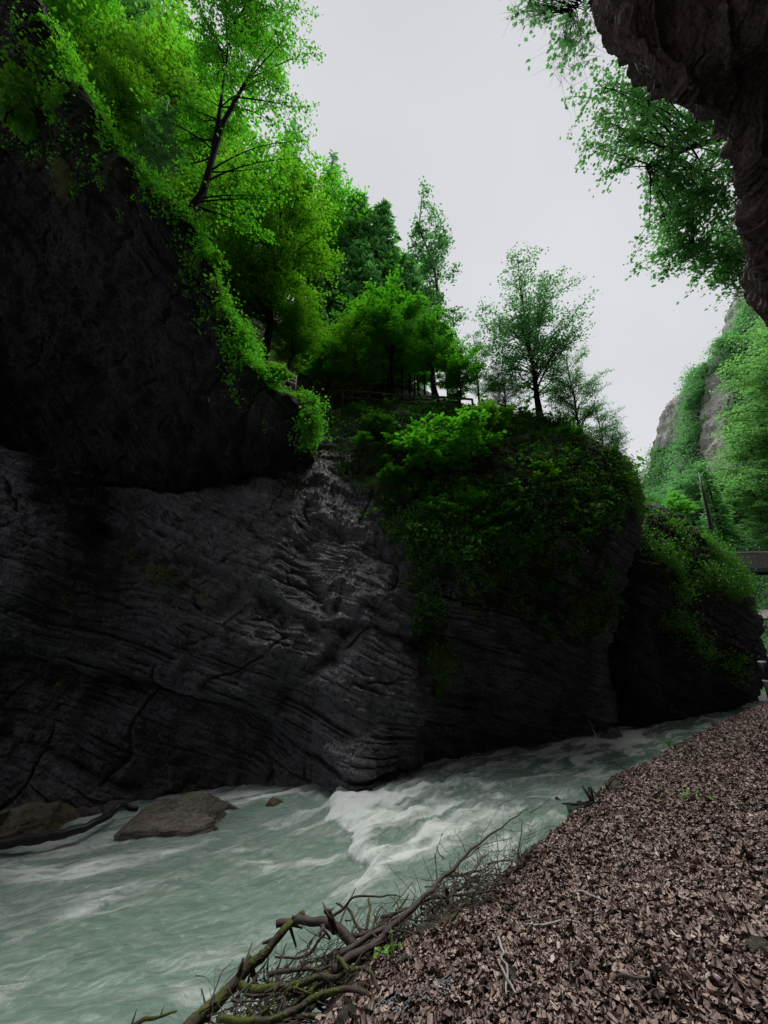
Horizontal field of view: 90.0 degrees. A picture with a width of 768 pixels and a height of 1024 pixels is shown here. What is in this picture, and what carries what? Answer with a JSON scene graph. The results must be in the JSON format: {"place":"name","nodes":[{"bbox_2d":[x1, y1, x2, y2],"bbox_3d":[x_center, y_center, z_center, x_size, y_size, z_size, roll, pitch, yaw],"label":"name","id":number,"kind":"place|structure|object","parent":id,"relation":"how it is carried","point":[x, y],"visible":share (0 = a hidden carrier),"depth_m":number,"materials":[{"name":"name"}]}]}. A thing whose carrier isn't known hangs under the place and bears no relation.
{"place":"outdoors","nodes":[
{"label":"outdoors","id":0,"kind":"place"},
{"bbox_2d":[0,0,314,493],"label":"overhanging cliff","id":1,"kind":"structure","parent":0,"point":[111,373],"depth_m":14.52,"materials":[{"name":"black stone"}]},
{"bbox_2d":[0,49,46,141],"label":"maple bush","id":2,"kind":"object","parent":1,"relation":"on","point":[18,93],"visible":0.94,"depth_m":12.77,"materials":[{"name":"green plant"}]},
{"bbox_2d":[3,31,92,91],"bbox_3d":[-11.421,-15.169,13.224,2.915,1.873,1.937,-11,-22,30],"label":"maple bush","id":3,"kind":"object","parent":1,"relation":"on","point":[39,56],"visible":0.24,"depth_m":12.92,"materials":[{"name":"green plant"}]},
{"bbox_2d":[43,155,76,207],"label":"grass tuft","id":4,"kind":"object","parent":1,"relation":"attached to","point":[61,173],"visible":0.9,"depth_m":12.90,"materials":[{"name":"plant"}]},
{"bbox_2d":[35,72,118,141],"bbox_3d":[-10.441,-12.978,13.145,2.014,1.971,2.525,-8,-21,23],"label":"maple bush","id":5,"kind":"object","parent":1,"relation":"on","point":[49,104],"visible":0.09,"depth_m":12.24,"materials":[{"name":"green plant"}]},
{"bbox_2d":[127,97,189,191],"bbox_3d":[-8.429,-13.423,14.384,1.841,6.049,1.602,15,-24,-38],"label":"bush","id":6,"kind":"object","parent":1,"relation":"on","point":[164,156],"visible":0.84,"depth_m":14.51,"materials":[{"name":"green plant"}]},
{"bbox_2d":[0,0,335,458],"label":"foliage","id":7,"kind":"object","parent":1,"relation":"on","point":[252,359],"visible":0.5,"depth_m":11.98,"materials":[{"name":"green plant"}]},
{"bbox_2d":[192,248,231,274],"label":"shrub","id":8,"kind":"object","parent":1,"relation":"on","point":[225,265],"visible":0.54,"depth_m":11.98,"materials":[{"name":"green plant"}]},
{"bbox_2d":[129,0,325,245],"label":"ash tree","id":9,"kind":"object","parent":1,"relation":"on","point":[244,33],"visible":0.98,"depth_m":15.77,"materials":[{"name":"green plant"}]},
{"bbox_2d":[265,361,297,387],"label":"maple bush","id":10,"kind":"object","parent":1,"relation":"on","point":[285,374],"visible":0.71,"depth_m":11.93,"materials":[{"name":"green plant"}]},
{"bbox_2d":[43,3,464,413],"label":"wooded slope","id":11,"kind":"structure","parent":0,"point":[334,392],"depth_m":26.44,"materials":[{"name":"plant"}]},
{"bbox_2d":[42,0,131,89],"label":"beech tree","id":12,"kind":"object","parent":11,"relation":"on","point":[110,6],"visible":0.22,"depth_m":25.69,"materials":[{"name":"green plant"}]},
{"bbox_2d":[70,0,170,48],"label":"beech tree","id":13,"kind":"object","parent":11,"relation":"on","point":[146,7],"visible":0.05,"depth_m":33.59,"materials":[{"name":"green plant"}]},
{"bbox_2d":[77,40,169,155],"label":"beech tree","id":14,"kind":"object","parent":11,"relation":"on","point":[125,81],"visible":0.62,"depth_m":22.39,"materials":[{"name":"green plant"}]},
{"bbox_2d":[48,0,233,200],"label":"beech tree","id":15,"kind":"object","parent":11,"relation":"on","point":[143,46],"visible":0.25,"depth_m":25.24,"materials":[{"name":"green plant"}]},
{"bbox_2d":[91,45,248,212],"bbox_3d":[-15.872,-25.452,28.588,12.379,15.184,10.043,17,-25,-40],"label":"beech tree","id":16,"kind":"object","parent":11,"relation":"on","point":[170,94],"visible":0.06,"depth_m":26.56,"materials":[{"name":"green plant"}]},
{"bbox_2d":[66,0,276,184],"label":"beech tree","id":17,"kind":"object","parent":11,"relation":"on","point":[177,30],"depth_m":39.46,"materials":[{"name":"green plant"}]},
{"bbox_2d":[142,0,208,69],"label":"beech tree","id":18,"kind":"object","parent":11,"relation":"on","point":[165,14],"visible":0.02,"depth_m":52.41,"materials":[{"name":"green plant"}]},
{"bbox_2d":[163,141,252,250],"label":"beech tree","id":19,"kind":"object","parent":11,"relation":"on","point":[186,178],"visible":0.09,"depth_m":22.15,"materials":[{"name":"green plant"}]},
{"bbox_2d":[142,11,300,207],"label":"beech tree","id":20,"kind":"object","parent":11,"relation":"on","point":[173,39],"visible":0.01,"depth_m":49.57,"materials":[{"name":"green plant"}]},
{"bbox_2d":[181,161,314,326],"bbox_3d":[-6.646,-12.153,19.306,6.903,10.087,5.557,9,-21,-25],"label":"beech tree","id":21,"kind":"object","parent":11,"relation":"on","point":[235,247],"visible":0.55,"depth_m":17.99,"materials":[{"name":"green plant"}]},
{"bbox_2d":[198,137,347,363],"bbox_3d":[-5.980,-13.254,20.243,8.989,14.268,7.292,14,-23,-35],"label":"beech tree","id":22,"kind":"object","parent":11,"relation":"on","point":[299,212],"visible":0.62,"depth_m":19.52,"materials":[{"name":"green plant"}]},
{"bbox_2d":[257,278,332,385],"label":"beech tree","id":23,"kind":"object","parent":11,"relation":"on","point":[295,313],"visible":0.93,"depth_m":20.19,"materials":[{"name":"green plant"}]},
{"bbox_2d":[292,299,333,382],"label":"spruce tree","id":24,"kind":"object","parent":11,"relation":"on","point":[305,356],"visible":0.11,"depth_m":28.26,"materials":[{"name":"green plant"}]},
{"bbox_2d":[294,330,353,403],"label":"maple tree","id":25,"kind":"object","parent":11,"relation":"on","point":[314,373],"visible":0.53,"depth_m":23.95,"materials":[{"name":"green plant"}]},
{"bbox_2d":[275,150,376,303],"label":"beech tree","id":26,"kind":"object","parent":11,"relation":"on","point":[345,193],"visible":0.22,"depth_m":44.85,"materials":[{"name":"green plant"}]},
{"bbox_2d":[298,251,353,357],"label":"spruce tree","id":27,"kind":"object","parent":11,"relation":"on","point":[332,299],"visible":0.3,"depth_m":34.31,"materials":[{"name":"green plant"}]},
{"bbox_2d":[299,292,397,403],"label":"maple tree","id":28,"kind":"object","parent":11,"relation":"on","point":[353,333],"visible":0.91,"depth_m":23.19,"materials":[{"name":"green plant"}]},
{"bbox_2d":[316,191,398,291],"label":"spruce tree","id":29,"kind":"object","parent":11,"relation":"on","point":[340,238],"visible":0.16,"depth_m":45.14,"materials":[{"name":"green plant"}]},
{"bbox_2d":[325,238,391,324],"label":"spruce tree","id":30,"kind":"object","parent":11,"relation":"on","point":[360,267],"visible":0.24,"depth_m":37.59,"materials":[{"name":"green plant"}]},
{"bbox_2d":[327,290,389,387],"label":"maple tree","id":31,"kind":"object","parent":11,"relation":"on","point":[349,303],"visible":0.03,"depth_m":28.76,"materials":[{"name":"green plant"}]},
{"bbox_2d":[353,344,397,398],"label":"maple tree","id":32,"kind":"object","parent":11,"relation":"on","point":[387,373],"visible":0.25,"depth_m":25.77,"materials":[{"name":"green plant"}]},
{"bbox_2d":[1,29,755,709],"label":"grass","id":33,"kind":"structure","parent":11,"relation":"on","point":[479,555],"depth_m":14.25,"materials":[{"name":"plant"}]},
{"bbox_2d":[359,198,411,309],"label":"spruce tree","id":34,"kind":"object","parent":11,"relation":"on","point":[382,218],"visible":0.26,"depth_m":44.16,"materials":[{"name":"green plant"}]},
{"bbox_2d":[348,264,433,399],"bbox_3d":[0.557,-10.581,23.951,6.184,11.059,5.802,9,-21,-25],"label":"maple tree","id":35,"kind":"object","parent":11,"relation":"on","point":[382,313],"visible":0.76,"depth_m":23.65,"materials":[{"name":"green plant"}]},
{"bbox_2d":[341,390,473,412],"bbox_3d":[1.215,-5.471,20.378,7.018,2.445,0.443,-1,-19,3],"label":"wooden fence","id":36,"kind":"object","parent":11,"relation":"on","point":[381,400],"visible":0.6,"depth_m":20.57,"materials":[{"name":"brown wood"}]},
{"bbox_2d":[381,291,438,391],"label":"maple tree","id":37,"kind":"object","parent":11,"relation":"on","point":[405,382],"visible":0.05,"depth_m":31.19,"materials":[{"name":"green plant"}]},
{"bbox_2d":[384,252,444,389],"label":"spruce tree","id":38,"kind":"object","parent":11,"relation":"on","point":[411,282],"visible":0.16,"depth_m":41.16,"materials":[{"name":"green plant"}]},
{"bbox_2d":[395,322,441,394],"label":"maple tree","id":39,"kind":"object","parent":11,"relation":"on","point":[419,379],"visible":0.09,"depth_m":26.83,"materials":[{"name":"green plant"}]},
{"bbox_2d":[399,176,468,398],"bbox_3d":[3.714,-16.126,29.166,5.607,22.090,6.710,4,-19,-11],"label":"ash tree","id":40,"kind":"object","parent":11,"relation":"on","point":[430,267],"visible":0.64,"depth_m":29.22,"materials":[{"name":"green plant"}]},
{"bbox_2d":[397,301,481,401],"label":"maple tree","id":41,"kind":"object","parent":11,"relation":"on","point":[424,356],"visible":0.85,"depth_m":23.04,"materials":[{"name":"green plant"}]},
{"bbox_2d":[431,343,489,408],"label":"maple tree","id":42,"kind":"object","parent":11,"relation":"on","point":[457,377],"visible":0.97,"depth_m":21.80,"materials":[{"name":"green plant"}]},
{"bbox_2d":[463,331,495,401],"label":"maple tree","id":43,"kind":"object","parent":11,"relation":"on","point":[473,389],"visible":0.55,"depth_m":23.53,"materials":[{"name":"green plant"}]},
{"bbox_2d":[479,358,528,409],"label":"maple tree","id":44,"kind":"object","parent":11,"relation":"on","point":[500,384],"visible":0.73,"depth_m":21.63,"materials":[{"name":"green plant"}]},
{"bbox_2d":[469,242,602,420],"bbox_3d":[8.150,-9.283,20.822,6.808,10.987,7.458,-12,-22,31],"label":"maple tree","id":45,"kind":"object","parent":11,"relation":"on","point":[523,324],"visible":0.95,"depth_m":20.52,"materials":[{"name":"green plant"}]},
{"bbox_2d":[317,391,767,698],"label":"undergrowth","id":46,"kind":"object","parent":11,"relation":"on","point":[736,576],"visible":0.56,"depth_m":15.77,"materials":[{"name":"green plant"}]},
{"bbox_2d":[376,463,406,487],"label":"shrub","id":47,"kind":"object","parent":46,"relation":"on","point":[392,471],"visible":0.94,"depth_m":15.15,"materials":[{"name":"green plant"}]},
{"bbox_2d":[452,485,488,513],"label":"shrub","id":48,"kind":"object","parent":46,"relation":"on","point":[471,495],"visible":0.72,"depth_m":14.19,"materials":[{"name":"green plant"}]},
{"bbox_2d":[540,343,614,427],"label":"maple tree","id":49,"kind":"object","parent":11,"relation":"on","point":[564,400],"visible":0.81,"depth_m":20.42,"materials":[{"name":"green plant"}]},
{"bbox_2d":[0,407,645,811],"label":"gorge wall","id":50,"kind":"structure","parent":0,"point":[286,651],"depth_m":11.74,"materials":[{"name":"stone"}]},
{"bbox_2d":[141,563,174,589],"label":"grass tuft","id":51,"kind":"object","parent":50,"relation":"on","point":[166,573],"visible":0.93,"depth_m":11.73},
{"bbox_2d":[356,408,393,441],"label":"maple bush","id":52,"kind":"object","parent":50,"relation":"on","point":[377,420],"visible":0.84,"depth_m":17.84,"materials":[{"name":"green plant"}]},
{"bbox_2d":[363,473,395,501],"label":"grass tuft","id":53,"kind":"object","parent":50,"relation":"on","point":[380,487],"visible":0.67,"depth_m":15.44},
{"bbox_2d":[381,417,440,456],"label":"maple bush","id":54,"kind":"object","parent":50,"relation":"on","point":[404,432],"visible":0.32,"depth_m":16.82,"materials":[{"name":"green plant"}]},
{"bbox_2d":[424,647,456,695],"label":"grass tuft","id":55,"kind":"object","parent":50,"relation":"on","point":[442,661],"visible":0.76,"depth_m":11.97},
{"bbox_2d":[415,493,468,524],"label":"maple bush","id":56,"kind":"object","parent":50,"relation":"on","point":[440,508],"visible":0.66,"depth_m":13.56,"materials":[{"name":"green plant"}]},
{"bbox_2d":[393,406,505,488],"bbox_3d":[2.754,-2.527,15.939,4.546,3.394,3.626,-3,-19,9],"label":"maple bush","id":57,"kind":"object","parent":50,"relation":"on","point":[465,444],"visible":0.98,"depth_m":15.47,"materials":[{"name":"green plant"}]},
{"bbox_2d":[462,394,515,442],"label":"maple bush","id":58,"kind":"object","parent":50,"relation":"on","point":[498,422],"visible":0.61,"depth_m":17.31,"materials":[{"name":"green plant"}]},
{"bbox_2d":[469,508,519,546],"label":"maple bush","id":59,"kind":"object","parent":50,"relation":"on","point":[485,519],"visible":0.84,"depth_m":13.69,"materials":[{"name":"green plant"}]},
{"bbox_2d":[515,458,577,485],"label":"maple bush","id":60,"kind":"object","parent":50,"relation":"on","point":[546,467],"visible":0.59,"depth_m":14.86,"materials":[{"name":"green plant"}]},
{"bbox_2d":[557,424,595,441],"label":"maple bush","id":61,"kind":"object","parent":50,"relation":"on","point":[578,431],"visible":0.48,"depth_m":17.67,"materials":[{"name":"green plant"}]},
{"bbox_2d":[580,400,631,457],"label":"maple tree","id":62,"kind":"object","parent":50,"relation":"on","point":[599,430],"visible":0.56,"depth_m":19.64,"materials":[{"name":"green plant"}]},
{"bbox_2d":[0,700,767,1023],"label":"river","id":63,"kind":"structure","parent":0,"point":[99,924],"depth_m":6.15,"materials":[{"name":"liquid"}]},
{"bbox_2d":[0,801,62,836],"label":"boulder","id":64,"kind":"object","parent":63,"relation":"in","point":[40,817],"visible":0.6,"depth_m":7.44,"materials":[{"name":"stone"}]},
{"bbox_2d":[55,802,78,824],"bbox_3d":[-6.681,6.351,7.969,0.552,0.536,0.634,0,-19,0],"label":"boulder","id":65,"kind":"object","parent":63,"relation":"in","point":[68,813],"visible":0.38,"depth_m":7.98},
{"bbox_2d":[0,802,138,849],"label":"driftwood log","id":66,"kind":"object","parent":63,"relation":"on","point":[22,839],"visible":1,"depth_m":6.90,"materials":[{"name":"wood"}]},
{"bbox_2d":[113,791,226,840],"bbox_3d":[-4.438,6.438,7.660,2.850,1.372,1.200,2,-19,-7],"label":"boulder","id":67,"kind":"object","parent":63,"relation":"in","point":[187,814],"visible":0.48,"depth_m":7.55,"materials":[{"name":"stone"}]},
{"bbox_2d":[159,0,738,473],"label":"sky","id":68,"kind":"structure","parent":0,"point":[407,91],"materials":[{"name":"white"}]},
{"bbox_2d":[312,702,767,1023],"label":"river bank","id":69,"kind":"structure","parent":0,"point":[332,1002],"depth_m":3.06,"materials":[{"name":"brown plant"}]},
{"bbox_2d":[216,985,383,1023],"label":"dead branch","id":70,"kind":"object","parent":69,"relation":"on","point":[284,1013],"visible":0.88,"depth_m":2.65,"materials":[{"name":"wood"}]},
{"bbox_2d":[336,1003,361,1023],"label":"stone","id":71,"kind":"object","parent":69,"relation":"on","point":[342,1014],"visible":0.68,"depth_m":2.44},
{"bbox_2d":[206,869,498,1023],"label":"mossy brushwood","id":72,"kind":"object","parent":69,"relation":"on","point":[309,991],"visible":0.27,"depth_m":3.19,"materials":[{"name":"wood"}]},
{"bbox_2d":[276,914,367,947],"bbox_3d":[-0.555,3.769,3.462,0.844,0.218,0.281,-6,-20,16],"label":"dead branch","id":73,"kind":"object","parent":72,"relation":"on","point":[322,923],"visible":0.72,"depth_m":3.43,"materials":[{"name":"brown wood"}]},
{"bbox_2d":[196,794,570,1023],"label":"brushwood","id":74,"kind":"object","parent":69,"relation":"on","point":[266,994],"visible":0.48,"depth_m":3.42,"materials":[{"name":"brown wood"}]},
{"bbox_2d":[183,910,305,1023],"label":"dead branch","id":75,"kind":"object","parent":74,"relation":"on","point":[248,966],"visible":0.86,"depth_m":3.18,"materials":[{"name":"wood"}]},
{"bbox_2d":[237,959,346,993],"bbox_3d":[-0.768,3.674,2.991,1.015,0.340,0.154,-8,-20,21],"label":"dead branch","id":76,"kind":"object","parent":75,"relation":"on","point":[299,983],"visible":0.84,"depth_m":2.96,"materials":[{"name":"wood"}]},
{"bbox_2d":[268,959,331,977],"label":"dead branch","id":77,"kind":"object","parent":74,"relation":"on","point":[281,971],"visible":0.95,"depth_m":3.06,"materials":[{"name":"brown wood"}]},
{"bbox_2d":[365,974,451,1023],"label":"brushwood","id":78,"kind":"object","parent":69,"relation":"on","point":[412,996],"visible":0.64,"depth_m":2.43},
{"bbox_2d":[337,857,504,956],"bbox_3d":[0.293,3.647,3.578,1.578,0.622,0.820,11,-22,-28],"label":"dead branch","id":79,"kind":"object","parent":69,"relation":"on","point":[359,942],"visible":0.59,"depth_m":3.42,"materials":[{"name":"brown wood"}]},
{"bbox_2d":[330,809,531,974],"bbox_3d":[0.770,3.761,3.903,0.809,0.883,2.979,-17,-26,41],"label":"dead branch","id":80,"kind":"object","parent":69,"relation":"on","point":[348,957],"visible":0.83,"depth_m":3.36,"materials":[{"name":"brown wood"}]},
{"bbox_2d":[336,954,380,990],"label":"dead branch","id":81,"kind":"object","parent":80,"relation":"on","point":[349,969],"visible":0.94,"depth_m":2.79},
{"bbox_2d":[555,785,599,810],"bbox_3d":[3.541,5.559,7.449,0.463,1.578,4.044,-5,-20,14],"label":"dead stump","id":82,"kind":"object","parent":69,"relation":"on","point":[571,806],"visible":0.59,"depth_m":5.90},
{"bbox_2d":[744,935,767,952],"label":"stone","id":83,"kind":"object","parent":69,"relation":"on","point":[756,943],"visible":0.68,"depth_m":2.26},
{"bbox_2d":[586,0,767,326],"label":"cliff","id":84,"kind":"structure","parent":0,"point":[703,60],"depth_m":7.85,"materials":[{"name":"brown stone"}]},
{"bbox_2d":[500,0,606,127],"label":"maple tree","id":85,"kind":"object","parent":84,"relation":"on","point":[545,8],"visible":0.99,"depth_m":10.91,"materials":[{"name":"green plant"}]},
{"bbox_2d":[559,56,742,304],"bbox_3d":[14.005,-15.643,16.695,11.833,11.788,5.256,0,-19,0],"label":"maple tree","id":86,"kind":"object","parent":84,"relation":"on","point":[674,143],"visible":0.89,"depth_m":16.24,"materials":[{"name":"green plant"}]},
{"bbox_2d":[625,165,758,321],"bbox_3d":[15.260,-10.936,16.693,8.017,7.079,3.721,0,-19,0],"label":"maple tree","id":87,"kind":"object","parent":84,"relation":"on","point":[729,259],"visible":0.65,"depth_m":16.49,"materials":[{"name":"green plant"}]},
{"bbox_2d":[607,504,767,727],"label":"promontory","id":88,"kind":"structure","parent":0,"point":[656,677],"depth_m":19.08,"materials":[{"name":"stone"}]},
{"bbox_2d":[656,490,704,513],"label":"maple tree","id":89,"kind":"object","parent":88,"relation":"on","point":[671,500],"visible":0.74,"depth_m":26.26,"materials":[{"name":"green plant"}]},
{"bbox_2d":[698,472,717,543],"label":"dead tree","id":90,"kind":"object","parent":88,"relation":"on","point":[709,519],"visible":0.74,"depth_m":25.98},
{"bbox_2d":[699,471,751,553],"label":"spruce tree","id":91,"kind":"object","parent":88,"relation":"on","point":[714,503],"visible":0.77,"depth_m":27.15,"materials":[{"name":"green plant"}]},
{"bbox_2d":[642,287,767,654],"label":"cliff","id":92,"kind":"structure","parent":0,"point":[705,442],"depth_m":56.85,"materials":[{"name":"stone"}]},
{"bbox_2d":[661,472,702,526],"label":"beech tree","id":93,"kind":"object","parent":92,"relation":"on","point":[689,488],"visible":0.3,"depth_m":49.66,"materials":[{"name":"green plant"}]},
{"bbox_2d":[664,410,710,452],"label":"beech tree","id":94,"kind":"object","parent":92,"relation":"on","point":[688,436],"visible":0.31,"depth_m":58.12,"materials":[{"name":"green plant"}]},
{"bbox_2d":[676,379,710,413],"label":"beech tree","id":95,"kind":"object","parent":92,"relation":"on","point":[694,398],"visible":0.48,"depth_m":59.56,"materials":[{"name":"green plant"}]},
{"bbox_2d":[668,459,732,519],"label":"beech tree","id":96,"kind":"object","parent":92,"relation":"on","point":[689,482],"visible":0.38,"depth_m":47.09,"materials":[{"name":"green plant"}]},
{"bbox_2d":[636,293,767,692],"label":"hillside foliage","id":97,"kind":"object","parent":92,"relation":"on","point":[742,318],"visible":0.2,"depth_m":58.38,"materials":[{"name":"green plant"}]},
{"bbox_2d":[702,332,745,358],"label":"beech tree","id":98,"kind":"object","parent":92,"relation":"on","point":[716,343],"visible":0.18,"depth_m":60.16,"materials":[{"name":"green plant"}]},
{"bbox_2d":[688,412,767,515],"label":"beech tree","id":99,"kind":"object","parent":92,"relation":"on","point":[726,475],"visible":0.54,"depth_m":40.15,"materials":[{"name":"green plant"}]},
{"bbox_2d":[701,487,767,548],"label":"beech tree","id":100,"kind":"object","parent":92,"relation":"on","point":[736,512],"visible":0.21,"depth_m":40.89,"materials":[{"name":"green plant"}]},
{"bbox_2d":[704,369,767,460],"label":"beech tree","id":101,"kind":"object","parent":92,"relation":"on","point":[760,442],"visible":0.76,"depth_m":38.72,"materials":[{"name":"green plant"}]},
{"bbox_2d":[709,316,767,401],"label":"beech tree","id":102,"kind":"object","parent":92,"relation":"on","point":[743,337],"visible":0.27,"depth_m":45.63,"materials":[{"name":"green plant"}]},
{"bbox_2d":[715,318,767,438],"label":"beech tree","id":103,"kind":"object","parent":92,"relation":"on","point":[760,371],"visible":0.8,"depth_m":37.95,"materials":[{"name":"green plant"}]},
{"bbox_2d":[722,449,767,518],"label":"beech tree","id":104,"kind":"object","parent":92,"relation":"on","point":[758,471],"visible":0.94,"depth_m":36.21,"materials":[{"name":"green plant"}]},
{"bbox_2d":[727,551,767,575],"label":"footbridge","id":105,"kind":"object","parent":92,"relation":"on","point":[759,559],"visible":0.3,"depth_m":27.71,"materials":[{"name":"brown wood"}]},
{"bbox_2d":[734,508,767,549],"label":"beech tree","id":106,"kind":"object","parent":92,"relation":"on","point":[759,522],"visible":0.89,"depth_m":35.85,"materials":[{"name":"green plant"}]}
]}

